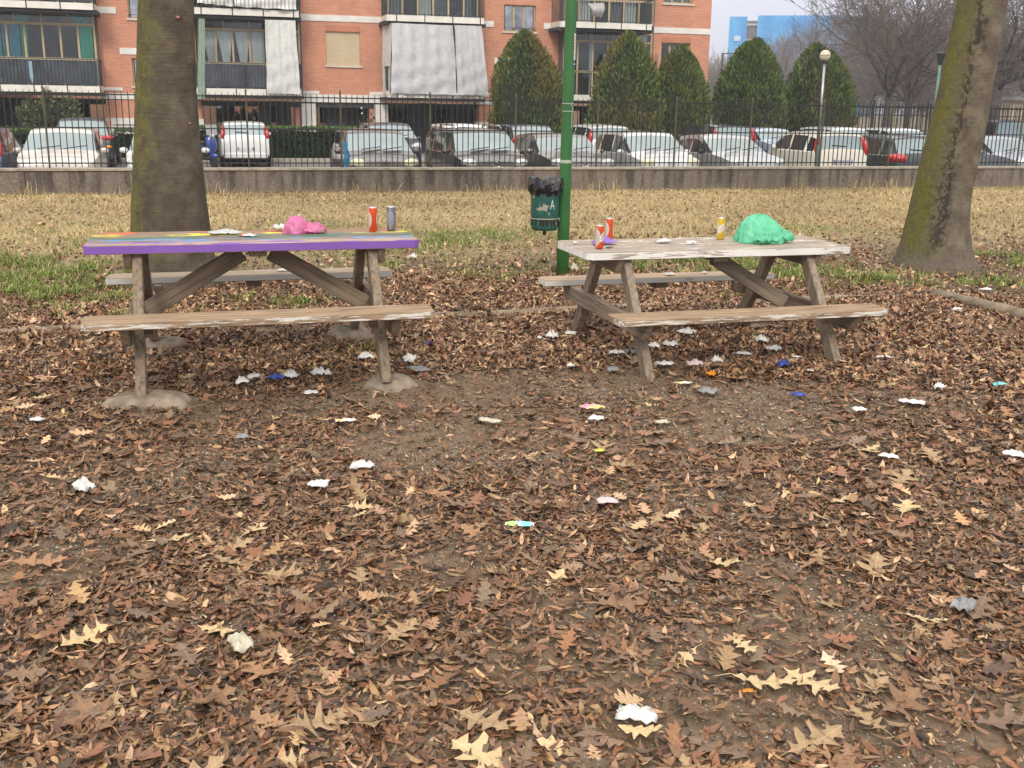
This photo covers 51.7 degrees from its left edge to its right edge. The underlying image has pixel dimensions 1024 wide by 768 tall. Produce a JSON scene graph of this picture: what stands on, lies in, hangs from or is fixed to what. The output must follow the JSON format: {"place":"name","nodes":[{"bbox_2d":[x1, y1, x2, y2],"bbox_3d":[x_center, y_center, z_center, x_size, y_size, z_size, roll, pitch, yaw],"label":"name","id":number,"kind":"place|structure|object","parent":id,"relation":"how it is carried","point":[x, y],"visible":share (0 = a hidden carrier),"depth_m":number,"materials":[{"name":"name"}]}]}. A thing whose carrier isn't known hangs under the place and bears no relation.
{"place":"outdoors","nodes":[
{"label":"outdoors","id":0,"kind":"place"},
{"bbox_2d":[207,228,242,233],"bbox_3d":[-1.716,-0.914,6.312,0.212,0.028,0.149,-6,16,-24],"label":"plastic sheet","id":1,"kind":"object","parent":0,"point":[228,230],"visible":1,"depth_m":6.28,"materials":[{"name":"plastic"}]},
{"bbox_2d":[35,33,586,131],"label":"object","id":2,"kind":"structure","parent":0,"point":[93,109],"depth_m":62.10,"materials":[{"name":"mirror"}]},
{"bbox_2d":[214,99,235,122],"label":"window","id":3,"kind":"structure","parent":2,"relation":"in","point":[219,119],"depth_m":61.74,"materials":[{"name":"glass"}]},
{"bbox_2d":[266,99,286,123],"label":"window","id":4,"kind":"structure","parent":2,"relation":"in","point":[273,109],"depth_m":62.56,"materials":[{"name":"glass"}]},
{"bbox_2d":[0,188,1023,767],"bbox_3d":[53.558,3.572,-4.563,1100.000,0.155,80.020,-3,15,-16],"label":"ground","id":5,"kind":"structure","parent":0,"point":[86,710],"depth_m":4.08,"materials":[{"name":"plant"}]},
{"bbox_2d":[72,476,97,491],"bbox_3d":[-1.784,0.409,4.393,0.104,0.064,0.077,12,19,37],"label":"tissue","id":6,"kind":"object","parent":5,"relation":"on","point":[84,484],"visible":1,"depth_m":4.38,"materials":[{"name":"paper"}]},
{"bbox_2d":[101,389,192,411],"bbox_3d":[-1.948,0.095,5.644,0.481,0.110,0.311,-3,15,-16],"label":"footing stone","id":7,"kind":"object","parent":5,"relation":"on","point":[164,399],"visible":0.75,"depth_m":5.56,"materials":[{"name":"concrete"}]},
{"bbox_2d":[146,336,186,348],"bbox_3d":[-2.304,-0.257,6.970,0.377,0.108,0.256,-3,15,-16],"label":"footing stone","id":8,"kind":"object","parent":5,"relation":"on","point":[164,341],"visible":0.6,"depth_m":6.91,"materials":[{"name":"concrete"}]},
{"bbox_2d":[124,0,221,291],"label":"park tree","id":9,"kind":"object","parent":5,"relation":"on","point":[168,192],"visible":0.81,"depth_m":8.91,"materials":[{"name":"brown plant"}]},
{"bbox_2d":[226,630,254,653],"bbox_3d":[-0.811,0.769,3.174,0.074,0.045,0.111,-7,17,-28],"label":"paper piece","id":10,"kind":"object","parent":5,"relation":"on","point":[241,642],"visible":1,"depth_m":3.16,"materials":[{"name":"paper"}]},
{"bbox_2d":[309,366,331,374],"bbox_3d":[-1.143,-0.084,6.325,0.145,0.058,0.075,7,16,22],"label":"tissue","id":11,"kind":"object","parent":5,"relation":"on","point":[315,370],"visible":1,"depth_m":6.30,"materials":[{"name":"paper"}]},
{"bbox_2d":[325,324,372,343],"bbox_3d":[-1.124,-0.330,7.257,0.350,0.144,0.336,-3,15,-16],"label":"footing stone","id":12,"kind":"object","parent":5,"relation":"on","point":[341,332],"visible":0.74,"depth_m":7.17,"materials":[{"name":"concrete"}]},
{"bbox_2d":[349,460,376,468],"bbox_3d":[-0.671,0.355,4.705,0.126,0.041,0.063,-5,16,-22],"label":"tissue","id":13,"kind":"object","parent":5,"relation":"on","point":[360,463],"visible":1,"depth_m":4.69,"materials":[{"name":"paper"}]},
{"bbox_2d":[363,374,417,392],"bbox_3d":[-0.700,0.011,6.033,0.336,0.110,0.318,-3,15,-16],"label":"footing stone","id":14,"kind":"object","parent":5,"relation":"on","point":[399,382],"visible":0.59,"depth_m":5.96,"materials":[{"name":"concrete"}]},
{"bbox_2d":[80,228,434,395],"bbox_3d":[-1.524,-0.518,6.347,1.850,0.742,1.691,-3,15,-15],"label":"picnic table","id":15,"kind":"object","parent":14,"relation":"on","point":[378,314],"visible":1,"depth_m":6.04,"materials":[{"name":"purple wood"}]},
{"bbox_2d":[281,214,326,233],"bbox_3d":[-1.258,-0.969,6.387,0.274,0.112,0.149,-1,15,-9],"label":"plastic bag","id":16,"kind":"object","parent":15,"relation":"on","point":[298,224],"visible":1,"depth_m":6.35,"materials":[{"name":"plastic"}]},
{"bbox_2d":[368,207,377,231],"bbox_3d":[-0.858,-1.016,6.518,0.054,0.152,0.054,-5,16,-21],"label":"drink can","id":17,"kind":"object","parent":15,"relation":"on","point":[372,213],"visible":1,"depth_m":6.50,"materials":[{"name":"metal"}]},
{"bbox_2d":[387,206,395,230],"bbox_3d":[-0.753,-1.030,6.578,0.054,0.152,0.054,2,15,5],"label":"drink can","id":18,"kind":"object","parent":15,"relation":"on","point":[391,226],"visible":1,"depth_m":6.56,"materials":[{"name":"metal"}]},
{"bbox_2d":[10,177,914,195],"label":"dead weeds","id":19,"kind":"object","parent":5,"relation":"on","point":[29,191],"visible":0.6,"depth_m":20.07,"materials":[{"name":"beige plant"}]},
{"bbox_2d":[9,330,965,767],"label":"fallen twigs","id":20,"kind":"object","parent":5,"relation":"on","point":[523,482],"visible":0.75,"depth_m":3.68,"materials":[{"name":"wood"}]},
{"bbox_2d":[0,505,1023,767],"bbox_3d":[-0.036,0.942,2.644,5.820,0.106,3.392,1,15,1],"label":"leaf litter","id":21,"kind":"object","parent":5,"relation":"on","point":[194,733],"visible":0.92,"depth_m":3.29,"materials":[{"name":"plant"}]},
{"bbox_2d":[0,166,1023,194],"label":"boundary wall","id":22,"kind":"structure","parent":5,"relation":"on","point":[60,181],"depth_m":20.20,"materials":[{"name":"concrete"}]},
{"bbox_2d":[0,85,1023,167],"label":"iron fence","id":23,"kind":"object","parent":22,"relation":"on","point":[510,131],"visible":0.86,"depth_m":20.41,"materials":[{"name":"metal"}]},
{"bbox_2d":[0,187,1023,299],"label":"grass","id":24,"kind":"structure","parent":5,"relation":"on","point":[834,258],"depth_m":12.65,"materials":[{"name":"plant"}]},
{"bbox_2d":[0,348,1023,767],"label":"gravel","id":25,"kind":"structure","parent":5,"relation":"on","point":[546,520],"depth_m":4.37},
{"bbox_2d":[0,289,1023,334],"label":"kerb log","id":26,"kind":"object","parent":5,"relation":"on","point":[1016,311],"visible":0.22,"depth_m":8.61,"materials":[{"name":"wood"}]},
{"bbox_2d":[0,269,1023,767],"bbox_3d":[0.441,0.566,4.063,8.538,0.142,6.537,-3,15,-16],"label":"leaf litter","id":27,"kind":"object","parent":5,"relation":"on","point":[504,701],"visible":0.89,"depth_m":3.97,"materials":[{"name":"plant"}]},
{"bbox_2d":[307,479,330,487],"bbox_3d":[-0.826,0.419,4.509,0.097,0.024,0.087,-1,15,-6],"label":"tissue","id":28,"kind":"object","parent":27,"relation":"on","point":[320,483],"visible":1,"depth_m":4.50,"materials":[{"name":"paper"}]},
{"bbox_2d":[596,496,618,503],"bbox_3d":[0.390,0.473,4.339,0.095,0.016,0.072,-1,15,-6],"label":"tissue","id":29,"kind":"object","parent":27,"relation":"on","point":[601,499],"visible":1,"depth_m":4.33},
{"bbox_2d":[1002,449,1023,457],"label":"tissue","id":30,"kind":"object","parent":27,"relation":"on","point":[1011,452],"visible":1,"depth_m":4.96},
{"bbox_2d":[0,268,1023,396],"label":"leaf litter","id":31,"kind":"object","parent":5,"relation":"on","point":[925,299],"visible":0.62,"depth_m":7.46,"materials":[{"name":"plant"}]},
{"bbox_2d":[505,520,533,525],"bbox_3d":[0.031,0.542,4.129,0.116,0.014,0.038,1,15,2],"label":"snack pack","id":32,"kind":"object","parent":5,"relation":"on","point":[520,523],"visible":1,"depth_m":4.12,"materials":[{"name":"plastic"}]},
{"bbox_2d":[556,0,576,274],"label":"lamp pole","id":33,"kind":"object","parent":5,"relation":"on","point":[562,265],"visible":0.84,"depth_m":9.97,"materials":[{"name":"metal"}]},
{"bbox_2d":[527,175,563,234],"bbox_3d":[0.318,-1.714,10.132,0.357,0.574,0.348,-2,15,-10],"label":"litter bin","id":34,"kind":"object","parent":33,"relation":"attached to","point":[545,193],"visible":1,"depth_m":10.02,"materials":[{"name":"metal"}]},
{"bbox_2d":[615,704,657,724],"bbox_3d":[0.335,0.880,2.847,0.116,0.037,0.076,2,15,6],"label":"tissue","id":35,"kind":"object","parent":5,"relation":"on","point":[646,715],"visible":1,"depth_m":2.83,"materials":[{"name":"paper"}]},
{"bbox_2d":[538,235,888,379],"bbox_3d":[1.287,-0.589,7.219,1.881,0.743,1.691,-3,15,-15],"label":"picnic table","id":36,"kind":"object","parent":5,"relation":"on","point":[640,326],"visible":0.92,"depth_m":6.92,"materials":[{"name":"brown wood"}]},
{"bbox_2d":[595,225,603,248],"bbox_3d":[0.560,-0.939,6.752,0.054,0.152,0.055,-12,19,-40],"label":"drink can","id":37,"kind":"object","parent":36,"relation":"on","point":[599,238],"visible":1,"depth_m":6.73,"materials":[{"name":"metal"}]},
{"bbox_2d":[605,218,612,238],"bbox_3d":[0.662,-1.055,7.199,0.054,0.152,0.054,-6,16,-24],"label":"drink can","id":38,"kind":"object","parent":36,"relation":"on","point":[609,228],"visible":0.74,"depth_m":7.18,"materials":[{"name":"metal"}]},
{"bbox_2d":[716,217,724,239],"bbox_3d":[1.450,-1.081,7.341,0.054,0.152,0.055,0,15,-2],"label":"drink can","id":39,"kind":"object","parent":36,"relation":"on","point":[720,228],"visible":1,"depth_m":7.32,"materials":[{"name":"metal"}]},
{"bbox_2d":[733,213,795,243],"bbox_3d":[1.717,-1.069,7.223,0.376,0.190,0.312,-4,16,-18],"label":"plastic bag","id":40,"kind":"object","parent":36,"relation":"on","point":[760,228],"visible":1,"depth_m":7.14,"materials":[{"name":"plastic"}]},
{"bbox_2d":[891,0,1007,274],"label":"park tree","id":41,"kind":"object","parent":5,"relation":"on","point":[936,233],"visible":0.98,"depth_m":10.72,"materials":[{"name":"brown plant"}]},
{"bbox_2d":[948,595,976,612],"bbox_3d":[1.490,0.715,3.481,0.070,0.048,0.109,14,20,41],"label":"crumpled paper","id":42,"kind":"object","parent":5,"relation":"on","point":[961,602],"visible":1,"depth_m":3.46,"materials":[{"name":"paper"}]},
{"bbox_2d":[0,185,1023,266],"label":"dry grass","id":43,"kind":"structure","parent":0,"point":[653,214],"depth_m":16.53,"materials":[{"name":"plant"}]},
{"bbox_2d":[0,219,1023,355],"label":"green grass","id":44,"kind":"structure","parent":0,"point":[35,277],"depth_m":10.30,"materials":[{"name":"plant"}]},
{"bbox_2d":[109,113,915,167],"bbox_3d":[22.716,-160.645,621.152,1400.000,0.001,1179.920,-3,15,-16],"label":"car park","id":45,"kind":"structure","parent":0,"point":[259,165],"depth_m":36.68,"materials":[{"name":"asphalt"}]},
{"bbox_2d":[0,128,23,167],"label":"parked car","id":46,"kind":"object","parent":45,"relation":"on","point":[10,144],"visible":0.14,"depth_m":22.81,"materials":[{"name":"blue paint"}]},
{"bbox_2d":[12,128,108,167],"bbox_3d":[-9.915,-4.891,23.470,1.940,1.572,3.562,-3,15,-16],"label":"parked car","id":47,"kind":"object","parent":45,"relation":"on","point":[64,146],"visible":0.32,"depth_m":22.60,"materials":[{"name":"white paint"}]},
{"bbox_2d":[57,117,122,167],"bbox_3d":[-13.882,-7.921,34.671,2.080,1.632,4.167,-3,15,-16],"label":"parked car","id":48,"kind":"object","parent":45,"relation":"on","point":[102,133],"visible":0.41,"depth_m":33.07,"materials":[{"name":"grey paint"}]},
{"bbox_2d":[120,136,209,167],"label":"parked car","id":49,"kind":"object","parent":45,"relation":"on","point":[128,154],"visible":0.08,"depth_m":23.19,"materials":[{"name":"white paint"}]},
{"bbox_2d":[200,125,219,166],"bbox_3d":[-10.035,-7.728,34.365,0.674,1.400,1.684,-13,20,-43],"label":"scooter","id":50,"kind":"object","parent":45,"relation":"on","point":[209,144],"visible":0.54,"depth_m":33.91,"materials":[{"name":"blue plastic"}]},
{"bbox_2d":[228,106,258,121],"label":"bush","id":51,"kind":"object","parent":45,"relation":"on","point":[243,114],"visible":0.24,"depth_m":43.98,"materials":[{"name":"green plant"}]},
{"bbox_2d":[218,121,270,166],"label":"parked car","id":52,"kind":"object","parent":45,"relation":"on","point":[239,141],"visible":0.74,"depth_m":35.18,"materials":[{"name":"white paint"}]},
{"bbox_2d":[108,158,424,161],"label":"kerb","id":53,"kind":"structure","parent":45,"relation":"on","point":[281,160],"depth_m":38.69,"materials":[{"name":"concrete"}]},
{"bbox_2d":[0,0,711,152],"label":"apartment block","id":54,"kind":"structure","parent":45,"relation":"on","point":[78,46],"depth_m":42.57,"materials":[{"name":"brick"}]},
{"bbox_2d":[127,0,137,17],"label":"window","id":55,"kind":"structure","parent":54,"relation":"in","point":[133,7],"depth_m":40.45,"materials":[{"name":"glass"}]},
{"bbox_2d":[198,18,204,98],"bbox_3d":[-11.768,-12.307,40.019,0.431,2.922,0.185,-7,17,-27],"label":"awning curtain","id":56,"kind":"object","parent":54,"relation":"hanging from","point":[201,66],"visible":0.98,"depth_m":40.00,"materials":[{"name":"fabric"}]},
{"bbox_2d":[197,0,232,5],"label":"awning curtain","id":57,"kind":"object","parent":54,"relation":"hanging from","point":[223,2],"visible":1,"depth_m":39.67,"materials":[{"name":"fabric"}]},
{"bbox_2d":[234,0,295,8],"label":"awning curtain","id":58,"kind":"object","parent":54,"relation":"hanging from","point":[282,4],"visible":1,"depth_m":40.17,"materials":[{"name":"fabric"}]},
{"bbox_2d":[265,20,299,93],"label":"curtain","id":59,"kind":"object","parent":54,"relation":"hanging from","point":[282,65],"visible":0.99,"depth_m":40.76,"materials":[{"name":"fabric"}]},
{"bbox_2d":[382,23,391,94],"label":"tarpaulin","id":60,"kind":"object","parent":54,"relation":"hanging from","point":[386,42],"visible":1,"depth_m":42.39,"materials":[{"name":"fabric"}]},
{"bbox_2d":[391,23,456,94],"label":"tarpaulin","id":61,"kind":"object","parent":54,"relation":"hanging from","point":[423,59],"visible":0.98,"depth_m":42.26,"materials":[{"name":"fabric"}]},
{"bbox_2d":[454,25,488,94],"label":"tarpaulin","id":62,"kind":"object","parent":54,"relation":"hanging from","point":[471,68],"visible":1,"depth_m":42.77,"materials":[{"name":"fabric"}]},
{"bbox_2d":[504,5,534,31],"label":"window","id":63,"kind":"structure","parent":54,"relation":"in","point":[517,17],"depth_m":44.60,"materials":[{"name":"glass"}]},
{"bbox_2d":[588,3,604,16],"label":"satellite dish","id":64,"kind":"object","parent":54,"relation":"hanging from","point":[598,9],"visible":1,"depth_m":43.55,"materials":[{"name":"metal"}]},
{"bbox_2d":[331,128,418,166],"bbox_3d":[-3.373,-5.343,25.489,2.010,1.602,3.912,-3,15,-16],"label":"parked car","id":65,"kind":"object","parent":45,"relation":"on","point":[390,141],"visible":0.39,"depth_m":24.52,"materials":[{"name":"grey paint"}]},
{"bbox_2d":[358,122,421,166],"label":"parked car","id":66,"kind":"object","parent":45,"relation":"on","point":[394,126],"visible":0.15,"depth_m":34.62,"materials":[{"name":"blue paint"}]},
{"bbox_2d":[388,108,408,123],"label":"bush","id":67,"kind":"object","parent":45,"relation":"on","point":[394,119],"visible":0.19,"depth_m":45.22,"materials":[{"name":"green plant"}]},
{"bbox_2d":[433,109,448,123],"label":"bush","id":68,"kind":"object","parent":45,"relation":"on","point":[438,118],"visible":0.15,"depth_m":46.38,"materials":[{"name":"green plant"}]},
{"bbox_2d":[426,123,485,166],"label":"parked car","id":69,"kind":"object","parent":45,"relation":"on","point":[444,126],"visible":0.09,"depth_m":35.37,"materials":[{"name":"white paint"}]},
{"bbox_2d":[428,123,527,166],"bbox_3d":[-0.916,-5.565,26.251,2.040,1.712,4.062,-3,15,-16],"label":"parked car","id":70,"kind":"object","parent":45,"relation":"on","point":[484,135],"visible":0.32,"depth_m":25.29,"materials":[{"name":"black paint"}]},
{"bbox_2d":[485,28,562,132],"bbox_3d":[0.635,-11.124,40.768,3.337,5.013,3.425,-3,15,-16],"label":"conifer","id":71,"kind":"object","parent":45,"relation":"on","point":[528,69],"visible":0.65,"depth_m":39.78,"materials":[{"name":"green plant"}]},
{"bbox_2d":[497,123,552,140],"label":"parked car","id":72,"kind":"object","parent":45,"relation":"on","point":[524,126],"visible":0.08,"depth_m":37.23,"materials":[{"name":"grey paint"}]},
{"bbox_2d":[512,132,613,166],"bbox_3d":[1.167,-5.599,26.865,2.040,1.522,4.062,-3,15,-16],"label":"parked car","id":73,"kind":"object","parent":45,"relation":"on","point":[533,148],"visible":0.27,"depth_m":26.03,"materials":[{"name":"beige paint"}]},
{"bbox_2d":[573,124,627,145],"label":"parked car","id":74,"kind":"object","parent":45,"relation":"on","point":[589,135],"visible":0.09,"depth_m":36.58,"materials":[{"name":"white paint"}]},
{"bbox_2d":[583,29,666,131],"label":"conifer","id":75,"kind":"object","parent":45,"relation":"on","point":[628,72],"visible":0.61,"depth_m":40.78,"materials":[{"name":"green plant"}]},
{"bbox_2d":[595,130,698,166],"bbox_3d":[3.385,-5.713,27.283,2.000,1.592,3.662,-3,15,-16],"label":"parked car","id":76,"kind":"object","parent":45,"relation":"on","point":[604,137],"visible":0.27,"depth_m":26.44,"materials":[{"name":"silver metal"}]},
{"bbox_2d":[658,43,711,138],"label":"conifer","id":77,"kind":"object","parent":45,"relation":"on","point":[682,77],"visible":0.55,"depth_m":41.85,"materials":[{"name":"green plant"}]},
{"bbox_2d":[677,124,755,142],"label":"parked car","id":78,"kind":"object","parent":45,"relation":"on","point":[706,126],"visible":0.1,"depth_m":36.87,"materials":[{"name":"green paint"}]},
{"bbox_2d":[676,134,784,165],"bbox_3d":[5.608,-5.844,28.042,2.000,1.522,3.912,-3,15,-16],"label":"parked car","id":79,"kind":"object","parent":45,"relation":"on","point":[723,149],"visible":0.3,"depth_m":27.29,"materials":[{"name":"silver metal"}]},
{"bbox_2d":[711,36,790,129],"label":"conifer","id":80,"kind":"object","parent":45,"relation":"on","point":[753,69],"visible":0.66,"depth_m":42.47,"materials":[{"name":"green plant"}]},
{"bbox_2d":[751,127,788,150],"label":"parked car","id":81,"kind":"object","parent":45,"relation":"on","point":[766,137],"visible":0.11,"depth_m":39.02,"materials":[{"name":"white paint"}]},
{"bbox_2d":[767,130,867,165],"bbox_3d":[7.924,-6.009,28.542,1.940,1.652,3.612,-3,15,-16],"label":"parked car","id":82,"kind":"object","parent":45,"relation":"on","point":[822,149],"visible":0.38,"depth_m":27.00,"materials":[{"name":"beige paint"}]},
{"bbox_2d":[783,42,860,131],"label":"conifer","id":83,"kind":"object","parent":45,"relation":"on","point":[803,87],"visible":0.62,"depth_m":43.40,"materials":[{"name":"green plant"}]},
{"bbox_2d":[815,50,830,165],"bbox_3d":[6.594,-5.433,22.716,0.236,3.340,0.232,-3,15,-16],"label":"globe lamp","id":84,"kind":"object","parent":45,"relation":"on","point":[825,55],"visible":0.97,"depth_m":22.49,"materials":[{"name":"metal"}]},
{"bbox_2d":[800,126,868,134],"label":"parked car","id":85,"kind":"object","parent":45,"relation":"on","point":[837,129],"visible":0.02,"depth_m":40.59,"materials":[{"name":"white paint"}]},
{"bbox_2d":[707,0,1023,123],"bbox_3d":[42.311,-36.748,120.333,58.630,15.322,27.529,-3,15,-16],"label":"wood","id":86,"kind":"object","parent":45,"relation":"on","point":[777,51],"visible":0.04,"depth_m":110.01,"materials":[{"name":"plant"}]},
{"bbox_2d":[802,16,943,117],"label":"bare tree","id":87,"kind":"object","parent":45,"relation":"on","point":[862,83],"visible":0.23,"depth_m":96.78,"materials":[{"name":"grey plant"}]},
{"bbox_2d":[748,0,1017,127],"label":"bare tree","id":88,"kind":"object","parent":45,"relation":"on","point":[890,46],"visible":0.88,"depth_m":49.85,"materials":[{"name":"grey plant"}]},
{"bbox_2d":[862,134,925,165],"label":"parked car","id":89,"kind":"object","parent":45,"relation":"on","point":[895,148],"visible":0.13,"depth_m":27.68,"materials":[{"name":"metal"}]},
{"bbox_2d":[862,127,925,136],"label":"parked car","id":90,"kind":"object","parent":45,"relation":"on","point":[893,130],"visible":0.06,"depth_m":41.45,"materials":[{"name":"white paint"}]},
{"bbox_2d":[847,29,948,117],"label":"bare tree","id":91,"kind":"object","parent":45,"relation":"on","point":[918,92],"visible":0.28,"depth_m":82.86,"materials":[{"name":"grey plant"}]},
{"bbox_2d":[823,0,1023,129],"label":"bare tree","id":92,"kind":"object","parent":45,"relation":"on","point":[910,91],"visible":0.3,"depth_m":52.84,"materials":[{"name":"grey plant"}]},
{"bbox_2d":[850,118,1020,133],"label":"garden wall","id":93,"kind":"structure","parent":45,"relation":"on","point":[876,123],"depth_m":72.08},
{"bbox_2d":[851,0,1023,119],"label":"bare tree","id":94,"kind":"object","parent":45,"relation":"on","point":[996,98],"visible":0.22,"depth_m":56.56,"materials":[{"name":"grey plant"}]},
{"bbox_2d":[855,100,1022,133],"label":"iron fence","id":95,"kind":"object","parent":45,"relation":"on","point":[873,112],"visible":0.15,"depth_m":49.19,"materials":[{"name":"metal"}]},
{"bbox_2d":[934,51,945,103],"bbox_3d":[15.440,-9.947,38.594,0.400,4.250,0.346,-3,15,-16],"label":"street lamp","id":96,"kind":"object","parent":45,"relation":"on","point":[940,55],"visible":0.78,"depth_m":38.15,"materials":[{"name":"metal"}]},
{"bbox_2d":[889,19,1010,117],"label":"bare tree","id":97,"kind":"object","parent":45,"relation":"on","point":[928,74],"visible":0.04,"depth_m":73.31,"materials":[{"name":"brown plant"}]},
{"bbox_2d":[939,1,1023,121],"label":"bare tree","id":98,"kind":"object","parent":45,"relation":"on","point":[1021,81],"visible":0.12,"depth_m":63.71,"materials":[{"name":"brown plant"}]},
{"bbox_2d":[978,135,1023,165],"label":"parked car","id":99,"kind":"object","parent":45,"relation":"on","point":[1000,149],"visible":0.15,"depth_m":29.47,"materials":[{"name":"silver metal"}]},
{"bbox_2d":[986,120,1023,140],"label":"parked car","id":100,"kind":"object","parent":45,"relation":"on","point":[1003,127],"visible":0.01,"depth_m":40.76,"materials":[{"name":"black paint"}]},
{"bbox_2d":[727,15,878,117],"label":"blue tower","id":101,"kind":"structure","parent":0,"point":[760,27],"depth_m":208.27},
{"bbox_2d":[709,0,1022,113],"label":"sky","id":102,"kind":"structure","parent":0,"point":[722,11],"materials":[{"name":"white"}]},
{"bbox_2d":[1000,97,1023,119],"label":"building","id":103,"kind":"structure","parent":0,"point":[1017,101],"depth_m":83.77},
{"label":"pavement","id":104,"kind":"structure","parent":0,"visible":0},
{"bbox_2d":[13,86,83,132],"bbox_3d":[-17.144,-9.614,39.178,2.664,2.850,1.268,-3,15,-16],"label":"bush","id":105,"kind":"object","parent":104,"relation":"on","point":[41,113],"visible":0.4,"depth_m":38.78,"materials":[{"name":"green plant"}]},
{"bbox_2d":[8,126,133,157],"bbox_3d":[-15.189,-8.688,38.026,5.928,1.198,1.210,-3,15,-16],"label":"hedge","id":106,"kind":"object","parent":104,"relation":"on","point":[24,138],"visible":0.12,"depth_m":37.88,"materials":[{"name":"green plant"}]},
{"bbox_2d":[199,124,356,157],"bbox_3d":[-8.329,-9.137,39.897,8.162,1.342,1.348,-3,15,-16],"label":"hedge","id":107,"kind":"object","parent":104,"relation":"on","point":[297,137],"visible":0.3,"depth_m":39.61,"materials":[{"name":"green plant"}]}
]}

